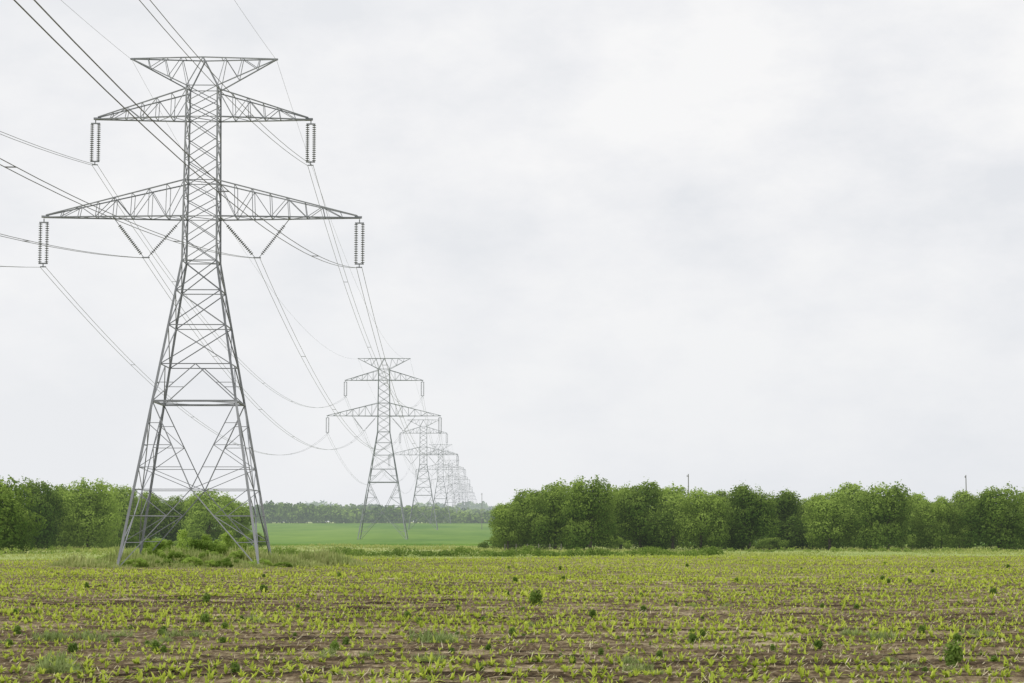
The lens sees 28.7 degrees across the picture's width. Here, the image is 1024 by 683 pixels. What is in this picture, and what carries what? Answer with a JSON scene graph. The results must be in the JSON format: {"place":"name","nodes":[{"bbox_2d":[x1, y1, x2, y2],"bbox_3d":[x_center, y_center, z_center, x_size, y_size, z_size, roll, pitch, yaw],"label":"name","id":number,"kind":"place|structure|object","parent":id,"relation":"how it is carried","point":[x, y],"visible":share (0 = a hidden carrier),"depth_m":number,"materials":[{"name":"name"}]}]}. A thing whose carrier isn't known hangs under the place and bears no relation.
{"place":"outdoors","nodes":[
{"label":"outdoors","id":0,"kind":"place"},
{"bbox_2d":[0,556,1023,682],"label":"crop field","id":1,"kind":"structure","parent":0,"point":[554,670],"depth_m":65.86,"materials":[{"name":"soil"}]},
{"bbox_2d":[15,655,73,673],"bbox_3d":[-10.772,7.428,46.158,1.150,0.486,1.132,-5,-7,42],"label":"grass tuft","id":2,"kind":"object","parent":1,"relation":"on","point":[44,666],"visible":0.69,"depth_m":46.19,"materials":[{"name":"plant"}]},
{"bbox_2d":[30,628,58,640],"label":"grass tuft","id":3,"kind":"object","parent":1,"relation":"on","point":[35,637],"visible":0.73,"depth_m":59.05,"materials":[{"name":"plant"}]},
{"bbox_2d":[32,649,77,665],"bbox_3d":[-11.069,7.619,48.324,1.178,0.505,1.197,1,-5,-10],"label":"grass tuft","id":4,"kind":"object","parent":1,"relation":"on","point":[62,655],"visible":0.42,"depth_m":48.38,"materials":[{"name":"plant"}]},
{"bbox_2d":[30,657,81,673],"bbox_3d":[-10.572,7.470,46.274,1.388,0.425,0.958,0,-5,-3],"label":"grass tuft","id":5,"kind":"object","parent":1,"relation":"on","point":[66,665],"visible":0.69,"depth_m":46.18,"materials":[{"name":"plant"}]},
{"bbox_2d":[43,630,77,641],"bbox_3d":[-13.362,8.663,59.041,1.288,0.394,0.889,-3,-6,26],"label":"grass tuft","id":6,"kind":"object","parent":1,"relation":"on","point":[52,638],"visible":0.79,"depth_m":58.89,"materials":[{"name":"plant"}]},
{"bbox_2d":[67,642,78,652],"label":"weed plant","id":7,"kind":"object","parent":1,"relation":"on","point":[74,646],"visible":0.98,"depth_m":52.94,"materials":[{"name":"green plant"}]},
{"bbox_2d":[59,663,95,673],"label":"grass tuft","id":8,"kind":"object","parent":1,"relation":"on","point":[68,671],"visible":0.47,"depth_m":45.56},
{"bbox_2d":[69,628,96,639],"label":"grass tuft","id":9,"kind":"object","parent":1,"relation":"on","point":[88,633],"visible":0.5,"depth_m":59.38,"materials":[{"name":"plant"}]},
{"bbox_2d":[78,632,106,641],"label":"grass tuft","id":10,"kind":"object","parent":1,"relation":"on","point":[93,636],"visible":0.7,"depth_m":58.34,"materials":[{"name":"plant"}]},
{"bbox_2d":[105,627,133,636],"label":"grass tuft","id":11,"kind":"object","parent":1,"relation":"on","point":[122,634],"visible":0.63,"depth_m":59.77,"materials":[{"name":"plant"}]},
{"bbox_2d":[135,547,163,555],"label":"bush","id":12,"kind":"object","parent":1,"relation":"on","point":[149,551],"visible":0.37,"depth_m":169.69,"materials":[{"name":"green plant"}]},
{"bbox_2d":[143,538,156,554],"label":"sapling","id":13,"kind":"object","parent":1,"relation":"on","point":[151,545],"visible":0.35,"depth_m":174.93,"materials":[{"name":"green plant"}]},
{"bbox_2d":[144,539,165,553],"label":"bush","id":14,"kind":"object","parent":1,"relation":"on","point":[162,543],"visible":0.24,"depth_m":178.63,"materials":[{"name":"green plant"}]},
{"bbox_2d":[160,540,173,557],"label":"sapling","id":15,"kind":"object","parent":1,"relation":"on","point":[169,544],"visible":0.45,"depth_m":176.95,"materials":[{"name":"green plant"}]},
{"bbox_2d":[160,627,183,636],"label":"grass tuft","id":16,"kind":"object","parent":1,"relation":"on","point":[175,633],"visible":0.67,"depth_m":60.70,"materials":[{"name":"plant"}]},
{"bbox_2d":[159,550,189,562],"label":"bush","id":17,"kind":"object","parent":1,"relation":"on","point":[174,553],"visible":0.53,"depth_m":167.07,"materials":[{"name":"green plant"}]},
{"bbox_2d":[176,529,191,551],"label":"sapling","id":18,"kind":"object","parent":1,"relation":"on","point":[180,536],"visible":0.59,"depth_m":174.94,"materials":[{"name":"green plant"}]},
{"bbox_2d":[183,626,218,636],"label":"grass tuft","id":19,"kind":"object","parent":1,"relation":"on","point":[194,634],"visible":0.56,"depth_m":60.32,"materials":[{"name":"plant"}]},
{"bbox_2d":[189,538,213,552],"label":"bush","id":20,"kind":"object","parent":1,"relation":"on","point":[199,543],"visible":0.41,"depth_m":172.75,"materials":[{"name":"green plant"}]},
{"bbox_2d":[23,543,380,568],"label":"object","id":21,"kind":"structure","parent":1,"relation":"on","point":[324,557],"depth_m":165.58,"materials":[{"name":"plant"}]},
{"bbox_2d":[200,612,209,623],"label":"weed plant","id":22,"kind":"object","parent":1,"relation":"on","point":[203,617],"visible":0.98,"depth_m":68.75,"materials":[{"name":"green plant"}]},
{"bbox_2d":[203,539,226,553],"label":"bush","id":23,"kind":"object","parent":1,"relation":"on","point":[219,547],"visible":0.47,"depth_m":174.62,"materials":[{"name":"green plant"}]},
{"bbox_2d":[218,530,234,555],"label":"sapling","id":24,"kind":"object","parent":1,"relation":"on","point":[226,537],"visible":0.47,"depth_m":177.06,"materials":[{"name":"green plant"}]},
{"bbox_2d":[230,662,239,672],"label":"weed plant","id":25,"kind":"object","parent":1,"relation":"on","point":[235,667],"visible":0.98,"depth_m":45.24,"materials":[{"name":"green plant"}]},
{"bbox_2d":[228,550,246,560],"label":"bush","id":26,"kind":"object","parent":1,"relation":"on","point":[233,554],"visible":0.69,"depth_m":169.53,"materials":[{"name":"green plant"}]},
{"bbox_2d":[232,537,246,550],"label":"sapling","id":27,"kind":"object","parent":1,"relation":"on","point":[244,539],"visible":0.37,"depth_m":175.01,"materials":[{"name":"green plant"}]},
{"bbox_2d":[319,646,336,654],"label":"grass tuft","id":28,"kind":"object","parent":1,"relation":"on","point":[331,651],"visible":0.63,"depth_m":52.37,"materials":[{"name":"plant"}]},
{"bbox_2d":[407,626,444,641],"bbox_3d":[-2.436,8.483,58.013,1.378,0.563,1.175,1,-5,-11],"label":"grass tuft","id":29,"kind":"object","parent":1,"relation":"on","point":[420,634],"visible":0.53,"depth_m":58.02,"materials":[{"name":"plant"}]},
{"bbox_2d":[411,652,445,661],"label":"grass tuft","id":30,"kind":"object","parent":1,"relation":"on","point":[426,659],"visible":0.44,"depth_m":49.13,"materials":[{"name":"plant"}]},
{"bbox_2d":[420,632,457,642],"bbox_3d":[-2.094,8.459,57.121,1.465,0.448,1.011,3,-6,-27],"label":"grass tuft","id":31,"kind":"object","parent":1,"relation":"on","point":[452,641],"visible":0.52,"depth_m":57.13,"materials":[{"name":"plant"}]},
{"bbox_2d":[427,632,459,642],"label":"grass tuft","id":32,"kind":"object","parent":1,"relation":"on","point":[440,638],"visible":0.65,"depth_m":56.92,"materials":[{"name":"plant"}]},
{"bbox_2d":[0,558,1023,682],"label":"straw residue","id":33,"kind":"object","parent":1,"relation":"on","point":[525,631],"visible":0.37,"depth_m":61.00},
{"bbox_2d":[0,557,1023,682],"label":"weeds","id":34,"kind":"object","parent":1,"relation":"on","point":[428,677],"visible":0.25,"depth_m":70.64,"materials":[{"name":"green plant"}]},
{"bbox_2d":[0,554,1023,682],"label":"corn crop","id":35,"kind":"object","parent":1,"relation":"on","point":[82,591],"visible":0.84,"depth_m":91.46,"materials":[{"name":"green plant"}]},
{"bbox_2d":[528,589,542,605],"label":"weed plant","id":36,"kind":"object","parent":1,"relation":"on","point":[534,597],"visible":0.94,"depth_m":84.66,"materials":[{"name":"green plant"}]},
{"bbox_2d":[617,654,639,663],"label":"grass tuft","id":37,"kind":"object","parent":1,"relation":"on","point":[625,660],"visible":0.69,"depth_m":48.93,"materials":[{"name":"plant"}]},
{"bbox_2d":[620,659,652,673],"bbox_3d":[2.893,7.523,46.386,0.790,0.339,0.802,0,-5,-3],"label":"grass tuft","id":38,"kind":"object","parent":1,"relation":"on","point":[631,667],"visible":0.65,"depth_m":46.24,"materials":[{"name":"plant"}]},
{"bbox_2d":[812,639,822,648],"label":"weed plant","id":39,"kind":"object","parent":1,"relation":"on","point":[818,644],"visible":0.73,"depth_m":54.16,"materials":[{"name":"green plant"}]},
{"bbox_2d":[832,627,856,635],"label":"grass tuft","id":40,"kind":"object","parent":1,"relation":"on","point":[845,632],"visible":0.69,"depth_m":61.36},
{"bbox_2d":[867,628,896,639],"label":"grass tuft","id":41,"kind":"object","parent":1,"relation":"on","point":[890,634],"visible":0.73,"depth_m":59.43,"materials":[{"name":"plant"}]},
{"bbox_2d":[942,639,963,667],"bbox_3d":[10.558,7.495,47.958,0.553,0.685,0.454,2,-6,-25],"label":"weed plant","id":42,"kind":"object","parent":1,"relation":"on","point":[953,656],"visible":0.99,"depth_m":47.90,"materials":[{"name":"green plant"}]},
{"bbox_2d":[0,522,1023,559],"bbox_3d":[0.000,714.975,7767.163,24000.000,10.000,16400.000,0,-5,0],"label":"ground","id":43,"kind":"structure","parent":0,"point":[479,556],"depth_m":252.71,"materials":[{"name":"plant"}]},
{"bbox_2d":[0,475,47,552],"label":"tree","id":44,"kind":"object","parent":43,"relation":"on","point":[14,521],"visible":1,"depth_m":253.01,"materials":[{"name":"green plant"}]},
{"bbox_2d":[14,476,66,548],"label":"tree","id":45,"kind":"object","parent":43,"relation":"on","point":[47,506],"visible":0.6,"depth_m":291.52,"materials":[{"name":"green plant"}]},
{"bbox_2d":[49,483,76,545],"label":"tree","id":46,"kind":"object","parent":43,"relation":"on","point":[58,488],"visible":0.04,"depth_m":327.84,"materials":[{"name":"green plant"}]},
{"bbox_2d":[56,531,85,547],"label":"bush","id":47,"kind":"object","parent":43,"relation":"on","point":[61,538],"visible":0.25,"depth_m":305.27,"materials":[{"name":"green plant"}]},
{"bbox_2d":[55,477,123,548],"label":"tree","id":48,"kind":"object","parent":43,"relation":"on","point":[88,518],"visible":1,"depth_m":296.55,"materials":[{"name":"green plant"}]},
{"bbox_2d":[0,544,188,555],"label":"verge plants","id":49,"kind":"object","parent":43,"relation":"on","point":[48,549],"visible":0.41,"depth_m":248.22,"materials":[{"name":"green plant"}]},
{"bbox_2d":[95,484,145,545],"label":"tree","id":50,"kind":"object","parent":43,"relation":"on","point":[124,497],"visible":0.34,"depth_m":333.63,"materials":[{"name":"green plant"}]},
{"bbox_2d":[113,536,144,547],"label":"bush","id":51,"kind":"object","parent":43,"relation":"on","point":[131,539],"visible":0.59,"depth_m":289.42,"materials":[{"name":"green plant"}]},
{"bbox_2d":[130,557,148,567],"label":"bush","id":52,"kind":"object","parent":43,"relation":"on","point":[140,561],"visible":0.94,"depth_m":160.94,"materials":[{"name":"green plant"}]},
{"bbox_2d":[134,491,180,544],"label":"tree","id":53,"kind":"object","parent":43,"relation":"on","point":[159,505],"visible":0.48,"depth_m":342.11,"materials":[{"name":"green plant"}]},
{"bbox_2d":[152,495,192,545],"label":"tree","id":54,"kind":"object","parent":43,"relation":"on","point":[172,536],"visible":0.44,"depth_m":344.65,"materials":[{"name":"green plant"}]},
{"bbox_2d":[180,556,203,566],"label":"bush","id":55,"kind":"object","parent":43,"relation":"on","point":[199,562],"visible":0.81,"depth_m":160.75,"materials":[{"name":"green plant"}]},
{"bbox_2d":[185,531,207,546],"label":"bush","id":56,"kind":"object","parent":43,"relation":"on","point":[196,535],"visible":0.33,"depth_m":302.19,"materials":[{"name":"green plant"}]},
{"bbox_2d":[38,56,364,566],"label":"transmission tower","id":57,"kind":"structure","parent":43,"relation":"on","point":[235,402],"depth_m":168.06,"materials":[{"name":"metal"}]},
{"bbox_2d":[0,131,456,497],"bbox_3d":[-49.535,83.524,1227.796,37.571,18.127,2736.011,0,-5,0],"label":"power cable","id":58,"kind":"object","parent":57,"relation":"hanging from","point":[169,272],"visible":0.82,"depth_m":199.51,"materials":[{"name":"metal"}]},
{"bbox_2d":[1,234,461,508],"bbox_3d":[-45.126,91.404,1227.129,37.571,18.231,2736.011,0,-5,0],"label":"power cable","id":59,"kind":"object","parent":57,"relation":"hanging from","point":[189,325],"visible":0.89,"depth_m":178.76,"materials":[{"name":"metal"}]},
{"bbox_2d":[14,0,475,506],"bbox_3d":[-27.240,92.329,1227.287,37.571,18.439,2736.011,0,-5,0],"label":"power cable","id":60,"kind":"object","parent":57,"relation":"hanging from","point":[41,7],"visible":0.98,"depth_m":67.80,"materials":[{"name":"metal"}]},
{"bbox_2d":[61,0,446,475],"bbox_3d":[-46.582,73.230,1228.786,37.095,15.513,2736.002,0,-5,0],"label":"earth wire","id":61,"kind":"object","parent":57,"relation":"attached to","point":[192,167],"visible":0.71,"depth_m":186.21,"materials":[{"name":"metal"}]},
{"bbox_2d":[179,488,242,542],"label":"tree","id":62,"kind":"object","parent":43,"relation":"on","point":[207,522],"visible":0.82,"depth_m":332.10,"materials":[{"name":"green plant"}]},
{"bbox_2d":[215,557,238,567],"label":"bush","id":63,"kind":"object","parent":43,"relation":"on","point":[224,561],"visible":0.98,"depth_m":160.63,"materials":[{"name":"green plant"}]},
{"bbox_2d":[226,501,254,541],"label":"tree","id":64,"kind":"object","parent":43,"relation":"on","point":[244,521],"visible":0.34,"depth_m":339.38,"materials":[{"name":"green plant"}]},
{"bbox_2d":[234,532,265,547],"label":"bush","id":65,"kind":"object","parent":43,"relation":"on","point":[252,538],"visible":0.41,"depth_m":305.00,"materials":[{"name":"green plant"}]},
{"bbox_2d":[249,558,272,566],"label":"bush","id":66,"kind":"object","parent":43,"relation":"on","point":[267,562],"visible":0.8,"depth_m":160.71,"materials":[{"name":"green plant"}]},
{"bbox_2d":[247,503,495,521],"bbox_3d":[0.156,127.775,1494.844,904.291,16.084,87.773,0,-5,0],"label":"woodland","id":67,"kind":"object","parent":43,"relation":"on","point":[467,510],"visible":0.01,"depth_m":1471.32,"materials":[{"name":"plant"}]},
{"bbox_2d":[326,358,441,538],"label":"transmission tower","id":68,"kind":"structure","parent":43,"relation":"on","point":[375,455],"depth_m":470.82,"materials":[{"name":"metal"}]},
{"bbox_2d":[388,420,457,529],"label":"transmission tower","id":69,"kind":"structure","parent":43,"relation":"on","point":[438,453],"depth_m":773.74,"materials":[{"name":"metal"}]},
{"bbox_2d":[415,444,465,523],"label":"transmission tower","id":70,"kind":"structure","parent":43,"relation":"on","point":[438,480],"depth_m":1076.44,"materials":[{"name":"metal"}]},
{"bbox_2d":[431,460,469,510],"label":"transmission tower","id":71,"kind":"structure","parent":43,"relation":"on","point":[448,467],"depth_m":1379.21,"materials":[{"name":"metal"}]},
{"bbox_2d":[456,491,476,507],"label":"transmission tower","id":72,"kind":"structure","parent":43,"relation":"on","point":[467,499],"depth_m":2589.94,"materials":[{"name":"metal"}]},
{"bbox_2d":[0,266,439,499],"bbox_3d":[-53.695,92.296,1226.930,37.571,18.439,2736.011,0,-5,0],"label":"power cable","id":73,"kind":"object","parent":72,"relation":"hanging from","point":[162,390],"visible":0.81,"depth_m":220.66,"materials":[{"name":"metal"}]},
{"bbox_2d":[0,158,468,503],"bbox_3d":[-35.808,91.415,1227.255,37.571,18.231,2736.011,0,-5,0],"label":"power cable","id":74,"kind":"object","parent":72,"relation":"hanging from","point":[13,166],"visible":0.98,"depth_m":121.82,"materials":[{"name":"metal"}]},
{"bbox_2d":[139,0,464,483],"bbox_3d":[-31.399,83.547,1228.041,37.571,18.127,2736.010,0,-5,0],"label":"power cable","id":75,"kind":"object","parent":72,"relation":"hanging from","point":[293,156],"visible":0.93,"depth_m":138.70,"materials":[{"name":"metal"}]},
{"bbox_2d":[235,1,465,482],"bbox_3d":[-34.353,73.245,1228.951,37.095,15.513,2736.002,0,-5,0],"label":"earth wire","id":76,"kind":"object","parent":72,"relation":"hanging from","point":[331,221],"visible":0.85,"depth_m":231.57,"materials":[{"name":"metal"}]},
{"bbox_2d":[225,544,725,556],"bbox_3d":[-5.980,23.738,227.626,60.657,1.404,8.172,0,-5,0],"label":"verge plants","id":77,"kind":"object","parent":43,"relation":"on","point":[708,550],"visible":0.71,"depth_m":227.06,"materials":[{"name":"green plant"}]},
{"bbox_2d":[1,500,953,522],"bbox_3d":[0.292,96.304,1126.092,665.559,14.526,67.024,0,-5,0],"label":"distant woodland","id":78,"kind":"object","parent":43,"relation":"on","point":[294,513],"visible":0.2,"depth_m":1102.49,"materials":[{"name":"plant"}]},
{"bbox_2d":[478,536,509,548],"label":"bush","id":79,"kind":"object","parent":43,"relation":"on","point":[484,545],"visible":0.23,"depth_m":295.62,"materials":[{"name":"green plant"}]},
{"bbox_2d":[488,498,527,549],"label":"tree","id":80,"kind":"object","parent":43,"relation":"on","point":[505,529],"visible":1,"depth_m":283.82,"materials":[{"name":"green plant"}]},
{"bbox_2d":[508,488,552,547],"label":"tree","id":81,"kind":"object","parent":43,"relation":"on","point":[518,496],"visible":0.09,"depth_m":295.68,"materials":[{"name":"green plant"}]},
{"bbox_2d":[517,478,584,549],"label":"tree","id":82,"kind":"object","parent":43,"relation":"on","point":[542,526],"visible":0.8,"depth_m":282.89,"materials":[{"name":"green plant"}]},
{"bbox_2d":[555,475,621,549],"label":"tree","id":83,"kind":"object","parent":43,"relation":"on","point":[591,502],"visible":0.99,"depth_m":277.68,"materials":[{"name":"green plant"}]},
{"bbox_2d":[597,536,631,549],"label":"bush","id":84,"kind":"object","parent":43,"relation":"on","point":[625,545],"visible":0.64,"depth_m":293.82,"materials":[{"name":"green plant"}]},
{"bbox_2d":[606,485,636,548],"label":"tree","id":85,"kind":"object","parent":43,"relation":"on","point":[620,535],"visible":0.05,"depth_m":303.54,"materials":[{"name":"green plant"}]},
{"bbox_2d":[610,479,675,549],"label":"tree","id":86,"kind":"object","parent":43,"relation":"on","point":[637,501],"visible":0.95,"depth_m":285.19,"materials":[{"name":"green plant"}]},
{"bbox_2d":[649,483,704,548],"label":"tree","id":87,"kind":"object","parent":43,"relation":"on","point":[671,497],"visible":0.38,"depth_m":301.15,"materials":[{"name":"green plant"}]},
{"bbox_2d":[671,488,740,549],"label":"tree","id":88,"kind":"object","parent":43,"relation":"on","point":[714,524],"visible":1,"depth_m":283.06,"materials":[{"name":"green plant"}]},
{"bbox_2d":[706,489,745,548],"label":"tree","id":89,"kind":"object","parent":43,"relation":"on","point":[720,494],"visible":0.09,"depth_m":306.04,"materials":[{"name":"green plant"}]},
{"bbox_2d":[722,483,781,549],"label":"tree","id":90,"kind":"object","parent":43,"relation":"on","point":[755,510],"visible":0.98,"depth_m":284.95,"materials":[{"name":"green plant"}]},
{"bbox_2d":[751,537,790,549],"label":"bush","id":91,"kind":"object","parent":43,"relation":"on","point":[777,543],"visible":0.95,"depth_m":292.43,"materials":[{"name":"green plant"}]},
{"bbox_2d":[758,486,812,548],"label":"tree","id":92,"kind":"object","parent":43,"relation":"on","point":[787,502],"visible":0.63,"depth_m":296.63,"materials":[{"name":"green plant"}]},
{"bbox_2d":[789,498,811,547],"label":"tree","id":93,"kind":"object","parent":43,"relation":"on","point":[802,509],"visible":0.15,"depth_m":307.48,"materials":[{"name":"green plant"}]},
{"bbox_2d":[790,530,821,548],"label":"bush","id":94,"kind":"object","parent":43,"relation":"on","point":[809,544],"visible":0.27,"depth_m":295.63,"materials":[{"name":"green plant"}]},
{"bbox_2d":[801,487,858,549],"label":"tree","id":95,"kind":"object","parent":43,"relation":"on","point":[828,532],"visible":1,"depth_m":287.50,"materials":[{"name":"green plant"}]},
{"bbox_2d":[676,547,1018,551],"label":"verge plants","id":96,"kind":"object","parent":43,"relation":"on","point":[833,549],"visible":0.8,"depth_m":266.13,"materials":[{"name":"green plant"}]},
{"bbox_2d":[827,481,870,547],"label":"tree","id":97,"kind":"object","parent":43,"relation":"on","point":[848,489],"visible":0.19,"depth_m":305.52,"materials":[{"name":"green plant"}]},
{"bbox_2d":[846,479,917,549],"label":"tree","id":98,"kind":"object","parent":43,"relation":"on","point":[888,509],"visible":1,"depth_m":283.54,"materials":[{"name":"green plant"}]},
{"bbox_2d":[896,535,924,549],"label":"bush","id":99,"kind":"object","parent":43,"relation":"on","point":[910,540],"visible":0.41,"depth_m":293.28,"materials":[{"name":"green plant"}]},
{"bbox_2d":[896,492,936,548],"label":"tree","id":100,"kind":"object","parent":43,"relation":"on","point":[920,497],"visible":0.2,"depth_m":307.50,"materials":[{"name":"green plant"}]},
{"bbox_2d":[909,495,971,549],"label":"tree","id":101,"kind":"object","parent":43,"relation":"on","point":[939,530],"visible":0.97,"depth_m":285.11,"materials":[{"name":"green plant"}]},
{"bbox_2d":[944,528,973,548],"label":"bush","id":102,"kind":"object","parent":43,"relation":"on","point":[959,540],"visible":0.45,"depth_m":294.68,"materials":[{"name":"green plant"}]},
{"bbox_2d":[944,489,984,548],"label":"tree","id":103,"kind":"object","parent":43,"relation":"on","point":[960,498],"visible":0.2,"depth_m":303.70,"materials":[{"name":"green plant"}]},
{"bbox_2d":[955,481,1023,549],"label":"tree","id":104,"kind":"object","parent":43,"relation":"on","point":[992,516],"visible":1,"depth_m":281.44,"materials":[{"name":"green plant"}]},
{"bbox_2d":[1007,490,1023,538],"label":"tree","id":105,"kind":"object","parent":43,"relation":"on","point":[1016,509],"visible":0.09,"depth_m":302.42,"materials":[{"name":"green plant"}]},
{"bbox_2d":[0,0,1023,521],"label":"sky","id":106,"kind":"structure","parent":0,"point":[770,245],"materials":[{"name":"white"}]},
{"bbox_2d":[8,523,1019,545],"bbox_3d":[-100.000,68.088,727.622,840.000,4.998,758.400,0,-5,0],"label":"green field","id":107,"kind":"structure","parent":0,"point":[388,534],"depth_m":589.97,"materials":[{"name":"plant"}]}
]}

